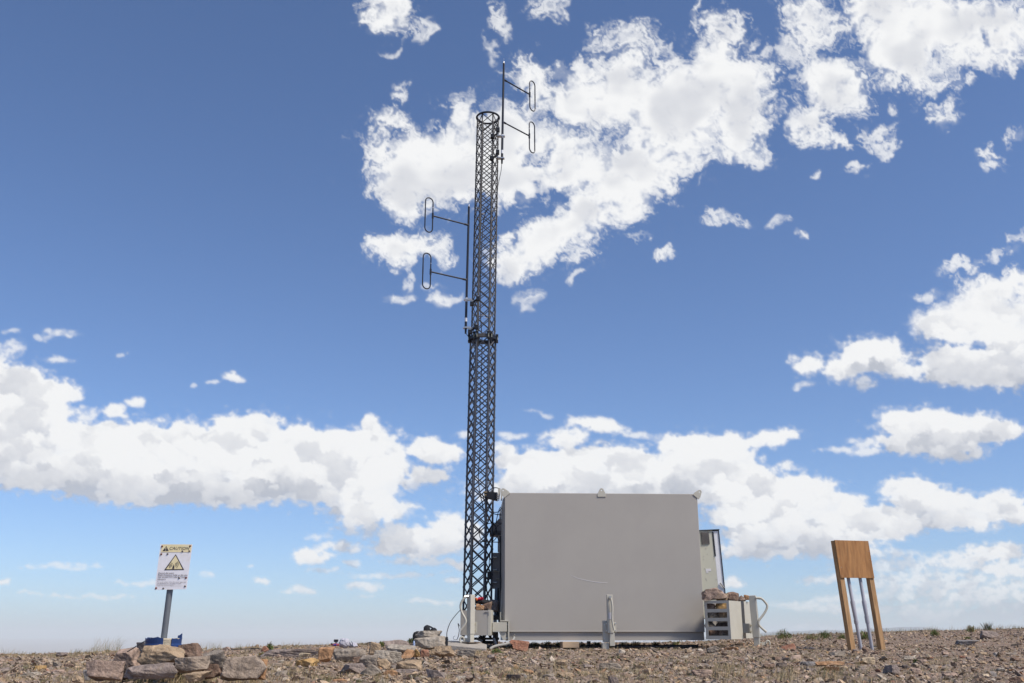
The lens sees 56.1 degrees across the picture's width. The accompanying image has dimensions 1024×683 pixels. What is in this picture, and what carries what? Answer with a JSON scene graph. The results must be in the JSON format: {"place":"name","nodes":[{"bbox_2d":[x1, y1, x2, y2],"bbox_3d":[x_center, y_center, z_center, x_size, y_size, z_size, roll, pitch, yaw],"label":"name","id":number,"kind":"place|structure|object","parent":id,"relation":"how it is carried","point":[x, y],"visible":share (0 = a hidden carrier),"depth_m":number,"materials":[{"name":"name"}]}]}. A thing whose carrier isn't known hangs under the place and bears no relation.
{"place":"outdoors","nodes":[
{"label":"outdoors","id":0,"kind":"place"},
{"bbox_2d":[178,643,201,656],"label":"rock","id":1,"kind":"object","parent":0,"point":[192,649],"visible":0.68,"depth_m":7.39,"materials":[{"name":"stone"}]},
{"bbox_2d":[491,599,498,611],"bbox_3d":[-0.303,4.612,16.755,0.190,0.219,0.146,0,-17,0],"label":"equipment box","id":2,"kind":"object","parent":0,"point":[495,607],"visible":0.73,"depth_m":16.71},
{"bbox_2d":[0,0,1023,629],"bbox_3d":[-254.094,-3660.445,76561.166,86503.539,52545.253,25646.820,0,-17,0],"label":"sky","id":3,"kind":"structure","parent":0,"point":[704,102],"depth_m":80592.38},
{"bbox_2d":[0,623,1023,682],"bbox_3d":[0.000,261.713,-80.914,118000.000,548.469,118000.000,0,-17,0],"label":"ground","id":4,"kind":"structure","parent":0,"point":[28,646],"depth_m":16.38,"materials":[{"name":"gravel"}]},
{"bbox_2d":[19,672,40,676],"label":"rock","id":5,"kind":"object","parent":4,"relation":"on","point":[31,674],"visible":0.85,"depth_m":8.18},
{"bbox_2d":[33,665,46,670],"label":"rock","id":6,"kind":"object","parent":4,"relation":"on","point":[41,666],"visible":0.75,"depth_m":9.60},
{"bbox_2d":[51,669,65,673],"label":"loose stone","id":7,"kind":"object","parent":4,"relation":"on","point":[60,671],"visible":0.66,"depth_m":8.75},
{"bbox_2d":[56,652,67,656],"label":"rock","id":8,"kind":"object","parent":4,"relation":"on","point":[61,654],"visible":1,"depth_m":12.38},
{"bbox_2d":[72,676,83,682],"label":"rock","id":9,"kind":"object","parent":4,"relation":"on","point":[77,679],"visible":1,"depth_m":6.57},
{"bbox_2d":[83,669,90,680],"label":"rock","id":10,"kind":"object","parent":4,"relation":"on","point":[86,677],"visible":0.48,"depth_m":7.05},
{"bbox_2d":[86,660,125,680],"bbox_3d":[-2.956,2.389,6.970,0.284,0.152,0.136,0,-17,0],"label":"rock","id":11,"kind":"object","parent":4,"relation":"on","point":[100,670],"visible":1,"depth_m":6.93,"materials":[{"name":"stone"}]},
{"bbox_2d":[122,665,128,679],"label":"rock","id":12,"kind":"object","parent":4,"relation":"on","point":[125,668],"visible":0.39,"depth_m":7.06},
{"bbox_2d":[113,647,139,666],"bbox_3d":[-2.906,2.407,7.303,0.248,0.157,0.137,3,-17,-11],"label":"rock","id":13,"kind":"object","parent":4,"relation":"on","point":[130,658],"visible":0.66,"depth_m":7.25,"materials":[{"name":"stone"}]},
{"bbox_2d":[136,642,144,652],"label":"rock","id":14,"kind":"object","parent":4,"relation":"on","point":[140,646],"visible":0.34,"depth_m":7.58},
{"bbox_2d":[123,662,177,678],"bbox_3d":[-2.576,2.348,6.849,0.428,0.112,0.183,0,-17,0],"label":"rock","id":15,"kind":"object","parent":4,"relation":"on","point":[166,670],"visible":1,"depth_m":6.78,"materials":[{"name":"stone"}]},
{"bbox_2d":[137,644,184,664],"bbox_3d":[-2.596,2.322,7.114,0.364,0.150,0.173,0,-17,0],"label":"rock","id":16,"kind":"object","parent":4,"relation":"on","point":[157,654],"visible":0.84,"depth_m":7.05,"materials":[{"name":"stone"}]},
{"bbox_2d":[144,634,181,646],"bbox_3d":[-2.703,2.392,7.425,0.274,0.256,0.274,0,-17,0],"label":"bucket","id":17,"kind":"object","parent":4,"relation":"on","point":[173,642],"visible":0.43,"depth_m":7.35,"materials":[{"name":"blue plastic"}]},
{"bbox_2d":[155,544,192,637],"bbox_3d":[-2.671,1.990,7.540,0.263,0.777,0.065,0,-17,0],"label":"warning sign","id":18,"kind":"object","parent":17,"relation":"in","point":[173,567],"visible":0.99,"depth_m":7.57,"materials":[{"name":"metal"}]},
{"bbox_2d":[174,656,210,672],"bbox_3d":[-2.313,2.335,6.939,0.252,0.123,0.144,0,-17,0],"label":"rock","id":19,"kind":"object","parent":4,"relation":"on","point":[191,664],"visible":1,"depth_m":6.89,"materials":[{"name":"stone"}]},
{"bbox_2d":[183,670,212,681],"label":"rock","id":20,"kind":"object","parent":4,"relation":"on","point":[196,676],"visible":1,"depth_m":6.58,"materials":[{"name":"stone"}]},
{"bbox_2d":[204,664,221,679],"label":"rock","id":21,"kind":"object","parent":4,"relation":"on","point":[217,670],"visible":0.68,"depth_m":7.11,"materials":[{"name":"stone"}]},
{"bbox_2d":[202,649,225,670],"bbox_3d":[-2.235,2.399,7.183,0.224,0.186,0.150,0,-17,0],"label":"rock","id":22,"kind":"object","parent":21,"relation":"on","point":[217,656],"visible":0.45,"depth_m":7.14,"materials":[{"name":"stone"}]},
{"bbox_2d":[220,655,266,680],"bbox_3d":[-1.961,2.389,7.017,0.332,0.180,0.177,3,-18,-11],"label":"rock","id":23,"kind":"object","parent":4,"relation":"on","point":[254,667],"visible":1,"depth_m":6.94,"materials":[{"name":"stone"}]},
{"bbox_2d":[258,659,267,679],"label":"rock","id":24,"kind":"object","parent":4,"relation":"on","point":[263,675],"visible":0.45,"depth_m":7.07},
{"bbox_2d":[275,670,288,676],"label":"loose stone","id":25,"kind":"object","parent":4,"relation":"on","point":[278,673],"visible":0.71,"depth_m":7.95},
{"bbox_2d":[260,649,317,656],"bbox_3d":[-2.927,4.078,12.562,0.912,0.115,0.432,0,-17,0],"label":"rock","id":26,"kind":"object","parent":4,"relation":"on","point":[287,652],"visible":0.79,"depth_m":12.37,"materials":[{"name":"stone"}]},
{"bbox_2d":[299,653,310,658],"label":"rock","id":27,"kind":"object","parent":4,"relation":"on","point":[303,655],"visible":0.82,"depth_m":11.67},
{"bbox_2d":[295,658,318,666],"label":"rock","id":28,"kind":"object","parent":4,"relation":"on","point":[308,662],"visible":0.81,"depth_m":9.75,"materials":[{"name":"stone"}]},
{"bbox_2d":[318,646,334,661],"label":"rock","id":29,"kind":"object","parent":4,"relation":"on","point":[325,654],"visible":0.98,"depth_m":10.28,"materials":[{"name":"stone"}]},
{"bbox_2d":[333,648,365,661],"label":"rock","id":30,"kind":"object","parent":4,"relation":"on","point":[346,654],"visible":0.82,"depth_m":10.78,"materials":[{"name":"stone"}]},
{"bbox_2d":[339,638,357,647],"bbox_3d":[-2.527,4.653,14.802,0.288,0.152,0.222,0,-17,0],"label":"cloth sack","id":31,"kind":"object","parent":30,"relation":"on","point":[344,643],"visible":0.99,"depth_m":14.73,"materials":[{"name":"fabric"}]},
{"bbox_2d":[343,663,365,673],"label":"rock","id":32,"kind":"object","parent":4,"relation":"on","point":[357,668],"visible":0.94,"depth_m":8.64,"materials":[{"name":"stone"}]},
{"bbox_2d":[352,657,360,662],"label":"rock","id":33,"kind":"object","parent":4,"relation":"on","point":[355,659],"visible":0.67,"depth_m":10.58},
{"bbox_2d":[359,655,377,666],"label":"rock","id":34,"kind":"object","parent":4,"relation":"on","point":[367,660],"visible":0.79,"depth_m":9.41,"materials":[{"name":"stone"}]},
{"bbox_2d":[360,664,381,675],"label":"rock","id":35,"kind":"object","parent":4,"relation":"on","point":[370,670],"visible":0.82,"depth_m":8.34,"materials":[{"name":"stone"}]},
{"bbox_2d":[369,642,380,654],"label":"rock","id":36,"kind":"object","parent":4,"relation":"on","point":[374,646],"visible":0.77,"depth_m":11.44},
{"bbox_2d":[376,658,390,669],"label":"rock","id":37,"kind":"object","parent":4,"relation":"on","point":[384,663],"visible":1,"depth_m":9.21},
{"bbox_2d":[374,650,402,662],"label":"rock","id":38,"kind":"object","parent":4,"relation":"on","point":[392,656],"visible":0.88,"depth_m":10.41,"materials":[{"name":"stone"}]},
{"bbox_2d":[383,670,397,675],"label":"rock","id":39,"kind":"object","parent":4,"relation":"on","point":[391,672],"visible":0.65,"depth_m":8.23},
{"bbox_2d":[383,640,408,646],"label":"rock","id":40,"kind":"object","parent":4,"relation":"on","point":[398,642],"visible":0.51,"depth_m":13.63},
{"bbox_2d":[386,644,416,652],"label":"rock","id":41,"kind":"object","parent":4,"relation":"on","point":[397,648],"visible":0.73,"depth_m":12.08,"materials":[{"name":"stone"}]},
{"bbox_2d":[401,649,414,657],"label":"rock","id":42,"kind":"object","parent":4,"relation":"on","point":[408,653],"visible":1,"depth_m":11.07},
{"bbox_2d":[397,669,418,672],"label":"rock","id":43,"kind":"object","parent":4,"relation":"on","point":[407,670],"visible":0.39,"depth_m":8.64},
{"bbox_2d":[396,660,421,669],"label":"rock","id":44,"kind":"object","parent":4,"relation":"on","point":[411,664],"visible":0.88,"depth_m":8.83,"materials":[{"name":"stone"}]},
{"bbox_2d":[419,649,428,656],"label":"rock","id":45,"kind":"object","parent":4,"relation":"on","point":[423,653],"visible":0.88,"depth_m":11.41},
{"bbox_2d":[414,636,445,649],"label":"rock","id":46,"kind":"object","parent":4,"relation":"on","point":[429,643],"visible":0.88,"depth_m":12.53,"materials":[{"name":"stone"}]},
{"bbox_2d":[416,630,441,637],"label":"rock","id":47,"kind":"object","parent":46,"relation":"on","point":[420,634],"visible":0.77,"depth_m":12.69,"materials":[{"name":"stone"}]},
{"bbox_2d":[423,625,439,635],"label":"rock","id":48,"kind":"object","parent":47,"relation":"on","point":[427,627],"visible":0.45,"depth_m":13.14,"materials":[{"name":"black stone"}]},
{"bbox_2d":[426,669,444,678],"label":"rock","id":49,"kind":"object","parent":4,"relation":"on","point":[431,674],"visible":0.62,"depth_m":7.58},
{"bbox_2d":[434,646,454,656],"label":"rock","id":50,"kind":"object","parent":4,"relation":"on","point":[442,651],"visible":1,"depth_m":11.54,"materials":[{"name":"stone"}]},
{"bbox_2d":[457,649,475,656],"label":"rock","id":51,"kind":"object","parent":4,"relation":"on","point":[467,652],"visible":0.83,"depth_m":12.58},
{"bbox_2d":[448,641,486,650],"bbox_3d":[-0.743,5.002,15.569,0.678,0.287,0.897,0,-17,0],"label":"concrete pad","id":52,"kind":"object","parent":4,"relation":"on","point":[457,645],"visible":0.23,"depth_m":15.32,"materials":[{"name":"concrete"}]},
{"bbox_2d":[460,610,492,634],"bbox_3d":[-0.589,4.754,16.224,0.507,0.412,0.572,-1,-17,3],"label":"ballast bin","id":53,"kind":"object","parent":52,"relation":"on","point":[484,619],"visible":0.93,"depth_m":15.97,"materials":[{"name":"metal"}]},
{"bbox_2d":[476,603,484,609],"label":"rock","id":54,"kind":"object","parent":53,"relation":"in","point":[479,607],"visible":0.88,"depth_m":16.17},
{"bbox_2d":[482,601,491,609],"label":"rock","id":55,"kind":"object","parent":53,"relation":"in","point":[488,606],"visible":0.84,"depth_m":16.22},
{"bbox_2d":[475,599,493,604],"bbox_3d":[-0.483,4.462,16.379,0.364,0.117,0.294,5,-18,-16],"label":"dark cloth","id":56,"kind":"object","parent":55,"relation":"on","point":[483,601],"visible":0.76,"depth_m":16.27,"materials":[{"name":"black fabric"}]},
{"bbox_2d":[481,677,497,682],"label":"rock","id":57,"kind":"object","parent":4,"relation":"on","point":[488,678],"visible":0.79,"depth_m":7.27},
{"bbox_2d":[506,674,520,680],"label":"rock","id":58,"kind":"object","parent":4,"relation":"on","point":[514,676],"visible":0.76,"depth_m":7.47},
{"bbox_2d":[509,640,528,651],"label":"rock","id":59,"kind":"object","parent":4,"relation":"on","point":[518,645],"visible":0.97,"depth_m":15.19,"materials":[{"name":"stone"}]},
{"bbox_2d":[556,659,566,664],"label":"loose stone","id":60,"kind":"object","parent":4,"relation":"on","point":[560,662],"visible":0.82,"depth_m":10.24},
{"bbox_2d":[558,672,572,676],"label":"loose stone","id":61,"kind":"object","parent":4,"relation":"on","point":[563,674],"visible":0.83,"depth_m":7.91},
{"bbox_2d":[560,642,578,647],"bbox_3d":[0.976,5.151,16.306,0.281,0.100,0.300,2,-17,-6],"label":"wood block","id":62,"kind":"object","parent":4,"relation":"on","point":[569,644],"depth_m":16.16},
{"bbox_2d":[601,643,608,648],"bbox_3d":[1.546,5.053,15.918,0.109,0.101,0.200,0,-17,0],"label":"wood block","id":63,"kind":"object","parent":4,"relation":"on","point":[605,645],"depth_m":15.83,"materials":[{"name":"paint"}]},
{"bbox_2d":[599,663,621,670],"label":"rock","id":64,"kind":"object","parent":4,"relation":"on","point":[616,666],"visible":0.84,"depth_m":9.04,"materials":[{"name":"stone"}]},
{"bbox_2d":[528,645,697,648],"bbox_3d":[1.661,5.230,16.439,3.050,0.078,0.058,0,-17,0],"label":"ground pipe","id":65,"kind":"object","parent":4,"relation":"on","point":[616,646],"visible":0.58,"depth_m":16.41,"materials":[{"name":"black paint"}]},
{"bbox_2d":[608,676,618,682],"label":"rock","id":66,"kind":"object","parent":4,"relation":"on","point":[611,679],"visible":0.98,"depth_m":7.14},
{"bbox_2d":[459,488,770,645],"bbox_3d":[1.738,4.142,17.477,5.212,2.686,3.252,0,-17,0],"label":"equipment container","id":67,"kind":"object","parent":4,"relation":"on","point":[610,568],"visible":0.98,"depth_m":16.65,"materials":[{"name":"metal"}]},
{"bbox_2d":[461,111,499,639],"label":"lattice tower","id":68,"kind":"structure","parent":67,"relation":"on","point":[492,340],"depth_m":18.15,"materials":[{"name":"metal"}]},
{"bbox_2d":[467,324,477,333],"bbox_3d":[-0.751,-0.236,18.232,0.241,0.186,0.091,-5,-18,16],"label":"clamp arm","id":69,"kind":"object","parent":68,"relation":"attached to","point":[475,327],"visible":1,"depth_m":18.20},
{"bbox_2d":[470,296,479,305],"bbox_3d":[-0.742,-0.777,18.404,0.271,0.195,0.085,-4,-18,14],"label":"clamp arm","id":70,"kind":"object","parent":68,"relation":"attached to","point":[472,302],"visible":1,"depth_m":18.36},
{"bbox_2d":[422,197,471,333],"bbox_3d":[-1.247,-1.540,18.512,1.085,2.776,0.147,9,-20,-28],"label":"dipole antenna","id":71,"kind":"object","parent":70,"relation":"attached to","point":[466,300],"visible":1,"depth_m":18.52,"materials":[{"name":"metal"}]},
{"bbox_2d":[484,488,501,500],"bbox_3d":[-0.342,2.762,17.285,0.340,0.229,0.260,0,-17,0],"label":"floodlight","id":72,"kind":"object","parent":68,"relation":"attached to","point":[494,496],"visible":0.97,"depth_m":17.25,"materials":[{"name":"black paint"}]},
{"bbox_2d":[490,149,500,160],"bbox_3d":[-0.331,-3.751,19.341,0.233,0.234,0.110,0,-17,0],"label":"clamp arm","id":73,"kind":"object","parent":68,"relation":"attached to","point":[495,156],"visible":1,"depth_m":19.30},
{"bbox_2d":[491,127,500,138],"bbox_3d":[-0.325,-4.230,19.489,0.219,0.246,0.110,0,-17,0],"label":"clamp arm","id":74,"kind":"object","parent":68,"relation":"attached to","point":[497,132],"visible":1,"depth_m":19.45},
{"bbox_2d":[497,61,535,163],"bbox_3d":[0.124,-4.671,20.024,1.100,2.447,0.162,14,-22,-38],"label":"dipole antenna","id":75,"kind":"object","parent":74,"relation":"attached to","point":[502,136],"visible":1,"depth_m":19.96,"materials":[{"name":"metal"}]},
{"bbox_2d":[479,522,501,542],"bbox_3d":[-0.387,3.397,17.111,0.413,0.397,0.254,0,-17,0],"label":"coax cable","id":76,"kind":"object","parent":67,"relation":"attached to","point":[496,531],"visible":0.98,"depth_m":17.11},
{"bbox_2d":[488,507,500,571],"bbox_3d":[-0.310,3.503,17.075,0.216,1.145,0.243,0,-17,0],"label":"coax cable","id":77,"kind":"object","parent":67,"relation":"attached to","point":[492,539],"visible":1,"depth_m":17.05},
{"bbox_2d":[499,498,504,619],"bbox_3d":[-0.195,4.170,17.759,0.028,2.214,2.280,1,-17,-2],"label":"end door","id":78,"kind":"structure","parent":67,"relation":"in","point":[503,502],"depth_m":16.78,"materials":[{"name":"grey paint"}]},
{"bbox_2d":[489,636,515,649],"bbox_3d":[-0.171,4.991,15.872,0.082,0.229,0.631,-15,-23,41],"label":"flexible conduit","id":79,"kind":"object","parent":67,"relation":"attached to","point":[501,644],"visible":0.85,"depth_m":15.85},
{"bbox_2d":[699,529,725,618],"bbox_3d":[3.515,4.308,17.704,0.598,1.553,0.937,-2,-17,-1],"label":"air conditioner","id":80,"kind":"object","parent":67,"relation":"attached to","point":[711,563],"visible":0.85,"depth_m":17.35,"materials":[{"name":"metal"}]},
{"bbox_2d":[691,669,711,676],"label":"rock","id":81,"kind":"object","parent":4,"relation":"on","point":[706,673],"visible":0.89,"depth_m":8.05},
{"bbox_2d":[706,646,721,652],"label":"rock","id":82,"kind":"object","parent":4,"relation":"on","point":[713,649],"visible":0.97,"depth_m":13.77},
{"bbox_2d":[704,600,742,638],"bbox_3d":[3.559,4.684,16.140,0.436,0.617,0.560,-11,-20,31],"label":"ballast bin","id":83,"kind":"object","parent":4,"relation":"on","point":[734,628],"visible":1,"depth_m":15.96,"materials":[{"name":"metal"}]},
{"bbox_2d":[707,603,715,608],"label":"rock","id":84,"kind":"object","parent":83,"relation":"in","point":[710,606],"visible":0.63,"depth_m":16.16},
{"bbox_2d":[708,612,718,617],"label":"rock","id":85,"kind":"object","parent":83,"relation":"in","point":[713,614],"visible":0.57,"depth_m":16.13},
{"bbox_2d":[701,588,726,600],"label":"rock","id":86,"kind":"object","parent":83,"relation":"on","point":[712,594],"visible":1,"depth_m":16.07,"materials":[{"name":"stone"}]},
{"bbox_2d":[709,630,719,635],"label":"rock","id":87,"kind":"object","parent":83,"relation":"in","point":[713,632],"visible":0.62,"depth_m":16.04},
{"bbox_2d":[715,603,726,608],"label":"rock","id":88,"kind":"object","parent":83,"relation":"in","point":[720,606],"visible":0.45,"depth_m":16.09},
{"bbox_2d":[716,622,727,626],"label":"rock","id":89,"kind":"object","parent":83,"relation":"in","point":[723,624],"visible":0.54,"depth_m":16.08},
{"bbox_2d":[719,612,726,617],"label":"rock","id":90,"kind":"object","parent":83,"relation":"in","point":[722,614],"visible":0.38,"depth_m":16.06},
{"bbox_2d":[719,630,727,635],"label":"rock","id":91,"kind":"object","parent":83,"relation":"in","point":[723,632],"visible":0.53,"depth_m":15.97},
{"bbox_2d":[727,592,738,600],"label":"rock","id":92,"kind":"object","parent":83,"relation":"in","point":[733,596],"visible":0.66,"depth_m":16.40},
{"bbox_2d":[741,601,752,637],"bbox_3d":[3.952,4.885,16.844,0.407,0.617,0.426,-10,-20,29],"label":"ballast bin","id":93,"kind":"object","parent":4,"relation":"on","point":[745,611],"visible":0.27,"depth_m":16.66,"materials":[{"name":"metal"}]},
{"bbox_2d":[762,663,774,668],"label":"loose stone","id":94,"kind":"object","parent":4,"relation":"on","point":[765,665],"visible":0.88,"depth_m":9.62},
{"bbox_2d":[776,663,787,667],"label":"loose stone","id":95,"kind":"object","parent":4,"relation":"on","point":[782,664],"visible":0.84,"depth_m":9.96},
{"bbox_2d":[775,626,797,638],"bbox_3d":[5.605,6.000,19.726,0.491,0.280,0.301,0,-17,0],"label":"shrub","id":96,"kind":"object","parent":4,"relation":"on","point":[782,634],"visible":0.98,"depth_m":19.71,"materials":[{"name":"green plant"}]},
{"bbox_2d":[781,643,795,649],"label":"rock","id":97,"kind":"object","parent":4,"relation":"on","point":[789,646],"visible":0.73,"depth_m":14.67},
{"bbox_2d":[800,661,814,665],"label":"rock","id":98,"kind":"object","parent":4,"relation":"on","point":[806,663],"visible":0.88,"depth_m":10.41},
{"bbox_2d":[818,630,835,638],"bbox_3d":[6.493,6.097,19.979,0.426,0.227,0.301,2,-17,-8],"label":"shrub","id":99,"kind":"object","parent":4,"relation":"on","point":[823,635],"visible":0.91,"depth_m":19.93,"materials":[{"name":"green plant"}]},
{"bbox_2d":[815,661,844,665],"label":"rock","id":100,"kind":"object","parent":4,"relation":"on","point":[829,663],"visible":0.82,"depth_m":10.52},
{"bbox_2d":[820,666,839,670],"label":"rock","id":101,"kind":"object","parent":4,"relation":"on","point":[837,669],"visible":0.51,"depth_m":9.21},
{"bbox_2d":[829,651,845,656],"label":"rock","id":102,"kind":"object","parent":4,"relation":"on","point":[838,653],"visible":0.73,"depth_m":12.81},
{"bbox_2d":[831,540,884,650],"bbox_3d":[5.568,4.124,15.425,0.808,1.815,0.127,6,-18,-20],"label":"wooden board","id":103,"kind":"object","parent":4,"relation":"on","point":[852,559],"visible":0.86,"depth_m":15.44,"materials":[{"name":"brown wood"}]},
{"bbox_2d":[860,630,867,639],"bbox_3d":[7.177,5.976,19.528,0.335,0.219,0.227,0,-17,0],"label":"shrub","id":104,"kind":"object","parent":4,"relation":"on","point":[864,635],"visible":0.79,"depth_m":19.50,"materials":[{"name":"green plant"}]},
{"bbox_2d":[860,657,874,664],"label":"rock","id":105,"kind":"object","parent":4,"relation":"on","point":[867,660],"visible":0.87,"depth_m":10.96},
{"bbox_2d":[882,665,899,674],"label":"rock","id":106,"kind":"object","parent":4,"relation":"on","point":[890,669],"visible":0.99,"depth_m":8.64,"materials":[{"name":"stone"}]},
{"bbox_2d":[903,656,915,660],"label":"rock","id":107,"kind":"object","parent":4,"relation":"on","point":[906,658],"visible":0.84,"depth_m":11.71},
{"bbox_2d":[909,668,921,673],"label":"loose stone","id":108,"kind":"object","parent":4,"relation":"on","point":[918,670],"visible":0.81,"depth_m":8.88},
{"bbox_2d":[941,673,956,677],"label":"loose stone","id":109,"kind":"object","parent":4,"relation":"on","point":[948,674],"visible":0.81,"depth_m":8.20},
{"bbox_2d":[955,640,978,644],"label":"rock","id":110,"kind":"object","parent":4,"relation":"on","point":[965,642],"visible":0.98,"depth_m":16.64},
{"bbox_2d":[964,624,976,632],"bbox_3d":[10.433,6.530,21.869,0.315,0.230,0.229,0,-17,0],"label":"shrub","id":111,"kind":"object","parent":4,"relation":"on","point":[969,628],"visible":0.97,"depth_m":21.85,"materials":[{"name":"green plant"}]},
{"bbox_2d":[981,621,992,629],"bbox_3d":[11.549,6.909,23.339,0.380,0.255,0.128,-3,-17,9],"label":"shrub","id":112,"kind":"object","parent":4,"relation":"on","point":[987,626],"visible":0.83,"depth_m":23.33,"materials":[{"name":"green plant"}]},
{"bbox_2d":[980,631,998,638],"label":"rock","id":113,"kind":"object","parent":4,"relation":"on","point":[988,634],"visible":0.97,"depth_m":18.75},
{"bbox_2d":[1008,677,1020,682],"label":"rock","id":114,"kind":"object","parent":4,"relation":"on","point":[1015,679],"visible":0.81,"depth_m":7.39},
{"bbox_2d":[704,627,942,640],"bbox_3d":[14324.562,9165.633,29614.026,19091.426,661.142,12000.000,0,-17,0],"label":"hills","id":115,"kind":"structure","parent":0,"point":[865,630],"depth_m":27528.58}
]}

